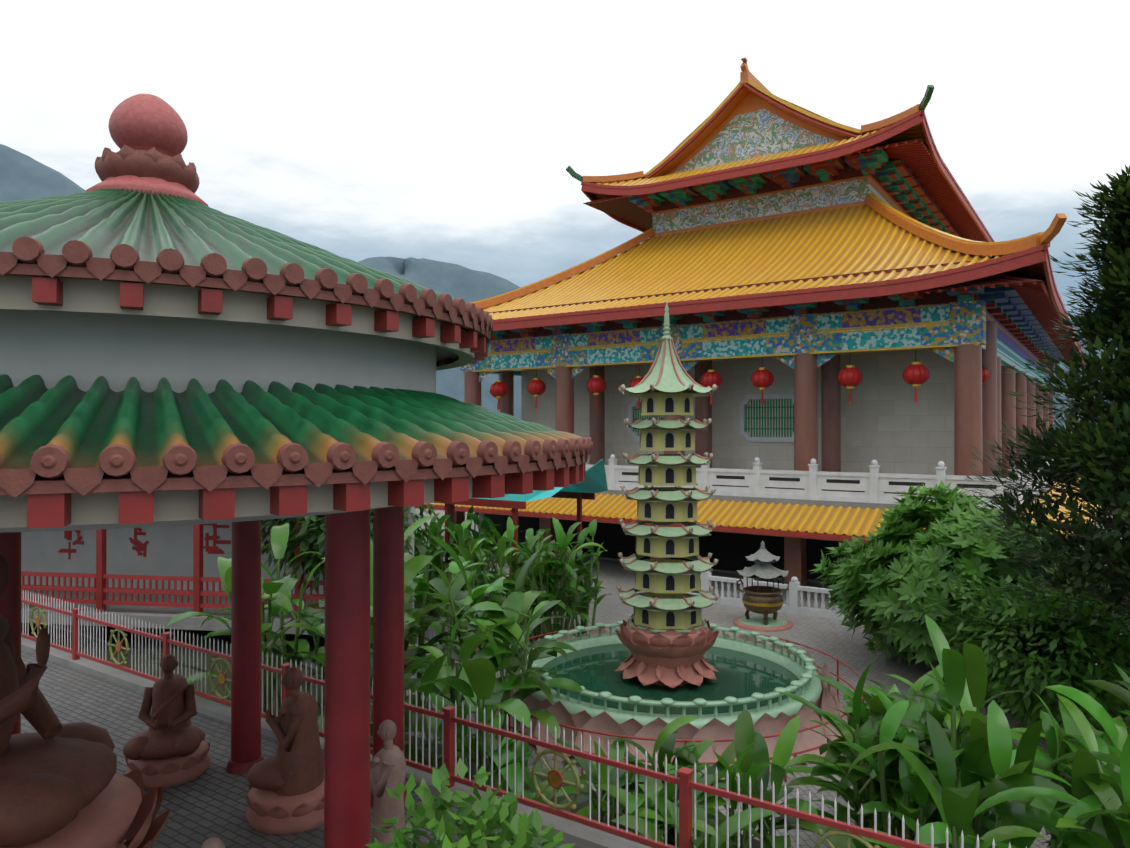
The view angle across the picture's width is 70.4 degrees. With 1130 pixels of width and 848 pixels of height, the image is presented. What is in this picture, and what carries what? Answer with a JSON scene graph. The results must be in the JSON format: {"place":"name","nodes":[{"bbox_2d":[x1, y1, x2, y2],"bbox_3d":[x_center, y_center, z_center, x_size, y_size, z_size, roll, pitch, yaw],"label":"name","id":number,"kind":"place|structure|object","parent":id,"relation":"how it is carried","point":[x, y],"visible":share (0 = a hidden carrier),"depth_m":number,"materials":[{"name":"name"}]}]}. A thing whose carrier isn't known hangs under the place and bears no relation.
{"place":"outdoors","nodes":[
{"label":"outdoors","id":0,"kind":"place"},
{"bbox_2d":[21,637,652,847],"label":"terrace","id":1,"kind":"structure","parent":0,"point":[211,801],"depth_m":9.89,"materials":[{"name":"stone"}]},
{"bbox_2d":[0,553,170,847],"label":"buddha statue","id":2,"kind":"object","parent":1,"relation":"on","point":[64,786],"visible":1,"depth_m":7.09,"materials":[{"name":"metal"}]},
{"bbox_2d":[123,654,210,788],"bbox_3d":[-4.939,3.612,9.948,0.981,1.486,1.043,0,0,1],"label":"seated monk statue","id":3,"kind":"object","parent":1,"relation":"on","point":[170,747],"visible":1,"depth_m":9.78,"materials":[{"name":"stone"}]},
{"bbox_2d":[201,837,225,847],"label":"monk statue","id":4,"kind":"object","parent":1,"relation":"on","point":[213,842],"visible":1,"depth_m":6.11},
{"bbox_2d":[21,506,413,634],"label":"corridor wall","id":5,"kind":"structure","parent":1,"relation":"on","point":[162,576],"depth_m":22.27,"materials":[{"name":"white paint"}]},
{"bbox_2d":[245,667,323,834],"bbox_3d":[-3.021,3.534,8.943,1.030,1.630,1.020,0,0,1],"label":"kneeling monk statue","id":6,"kind":"object","parent":1,"relation":"on","point":[285,794],"visible":0.94,"depth_m":8.68,"materials":[{"name":"stone"}]},
{"bbox_2d":[0,93,592,847],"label":"pavilion","id":7,"kind":"structure","parent":1,"relation":"on","point":[176,349],"depth_m":5.34,"materials":[{"name":"green tile"}]},
{"bbox_2d":[370,720,405,843],"bbox_3d":[-1.694,3.577,7.593,0.403,1.526,0.484,0,0,29],"label":"standing monk statue","id":8,"kind":"object","parent":1,"relation":"on","point":[388,766],"visible":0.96,"depth_m":7.47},
{"bbox_2d":[365,758,575,847],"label":"terrace bush","id":9,"kind":"object","parent":1,"relation":"on","point":[442,823],"visible":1,"depth_m":5.28,"materials":[{"name":"green plant"}]},
{"bbox_2d":[21,590,1026,847],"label":"terrace fence","id":10,"kind":"object","parent":1,"relation":"on","point":[683,780],"visible":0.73,"depth_m":8.66,"materials":[{"name":"red metal"}]},
{"bbox_2d":[21,623,759,847],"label":"garden bed ground","id":11,"kind":"structure","parent":0,"point":[755,843],"depth_m":19.49,"materials":[{"name":"soil"}]},
{"bbox_2d":[167,516,582,795],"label":"grove plants","id":12,"kind":"object","parent":11,"relation":"on","point":[476,682],"visible":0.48,"depth_m":13.53,"materials":[{"name":"green plant"}]},
{"bbox_2d":[437,614,1129,847],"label":"plants","id":13,"kind":"object","parent":11,"relation":"on","point":[948,756],"visible":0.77,"depth_m":9.21,"materials":[{"name":"green plant"}]},
{"bbox_2d":[0,144,1123,432],"bbox_3d":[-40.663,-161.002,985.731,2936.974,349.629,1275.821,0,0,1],"label":"hills","id":14,"kind":"structure","parent":0,"point":[22,176],"depth_m":944.58,"materials":[{"name":"grey"}]},
{"bbox_2d":[0,0,1129,320],"label":"sky","id":15,"kind":"structure","parent":0,"point":[448,131],"materials":[{"name":"white"}]},
{"bbox_2d":[49,444,1129,847],"bbox_3d":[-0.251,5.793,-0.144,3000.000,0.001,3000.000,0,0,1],"label":"courtyard ground","id":16,"kind":"structure","parent":0,"point":[833,638],"depth_m":21.21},
{"bbox_2d":[230,503,437,592],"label":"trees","id":17,"kind":"object","parent":16,"relation":"on","point":[315,538],"visible":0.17,"depth_m":19.00,"materials":[{"name":"green plant"}]},
{"bbox_2d":[414,506,610,669],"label":"plants","id":18,"kind":"object","parent":16,"relation":"on","point":[550,576],"visible":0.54,"depth_m":21.74,"materials":[{"name":"green plant"}]},
{"bbox_2d":[417,459,607,622],"bbox_3d":[-5.046,3.516,28.153,14.700,4.900,4.350,0,0,34],"label":"canopy","id":19,"kind":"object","parent":16,"relation":"on","point":[591,484],"visible":0.02,"depth_m":24.81,"materials":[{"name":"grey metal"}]},
{"bbox_2d":[497,614,846,778],"bbox_3d":[2.128,4.995,16.706,7.121,1.862,7.126,0,0,1],"label":"fountain basin","id":20,"kind":"object","parent":16,"relation":"on","point":[636,681],"visible":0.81,"depth_m":15.77,"materials":[{"name":"green stone"}]},
{"bbox_2d":[616,299,720,631],"bbox_3d":[2.128,0.741,16.732,2.089,6.810,2.089,0,0,1],"label":"pagoda","id":21,"kind":"object","parent":20,"relation":"on","point":[667,385],"visible":1,"depth_m":16.23,"materials":[{"name":"green ceramic"}]},
{"bbox_2d":[500,628,864,781],"bbox_3d":[2.128,5.496,16.703,7.736,0.800,7.738,0,0,1],"label":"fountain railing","id":22,"kind":"object","parent":16,"relation":"on","point":[685,741],"visible":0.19,"depth_m":13.39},
{"bbox_2d":[414,58,1097,591],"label":"temple hall","id":23,"kind":"structure","parent":16,"relation":"on","point":[856,314],"depth_m":33.02,"materials":[{"name":"yellow tile"}]},
{"bbox_2d":[733,541,792,631],"bbox_3d":[5.858,4.696,23.715,1.702,2.486,1.702,0,0,1],"label":"incense burner","id":24,"kind":"object","parent":16,"relation":"on","point":[765,601],"visible":1,"depth_m":23.42,"materials":[{"name":"brown metal"}]},
{"bbox_2d":[688,571,864,621],"bbox_3d":[6.582,5.370,25.533,7.760,1.160,0.260,0,0,34],"label":"balustrade","id":25,"kind":"object","parent":16,"relation":"on","point":[794,604],"visible":0.35,"depth_m":25.10,"materials":[{"name":"white stone"}]},
{"bbox_2d":[810,480,1125,668],"bbox_3d":[9.707,3.664,19.221,6.412,4.631,6.653,0,0,-25],"label":"bush","id":26,"kind":"object","parent":16,"relation":"on","point":[892,568],"visible":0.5,"depth_m":18.13,"materials":[{"name":"green plant"}]},
{"bbox_2d":[921,563,1129,740],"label":"bush","id":27,"kind":"object","parent":16,"relation":"on","point":[1076,665],"visible":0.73,"depth_m":14.34,"materials":[{"name":"green plant"}]},
{"bbox_2d":[958,165,1129,621],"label":"conifer tree","id":28,"kind":"object","parent":16,"relation":"on","point":[1083,447],"visible":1,"depth_m":12.69,"materials":[{"name":"green plant"}]},
{"bbox_2d":[1026,398,1129,617],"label":"conifer tree","id":29,"kind":"object","parent":16,"relation":"on","point":[1116,489],"depth_m":15.00,"materials":[{"name":"green plant"}]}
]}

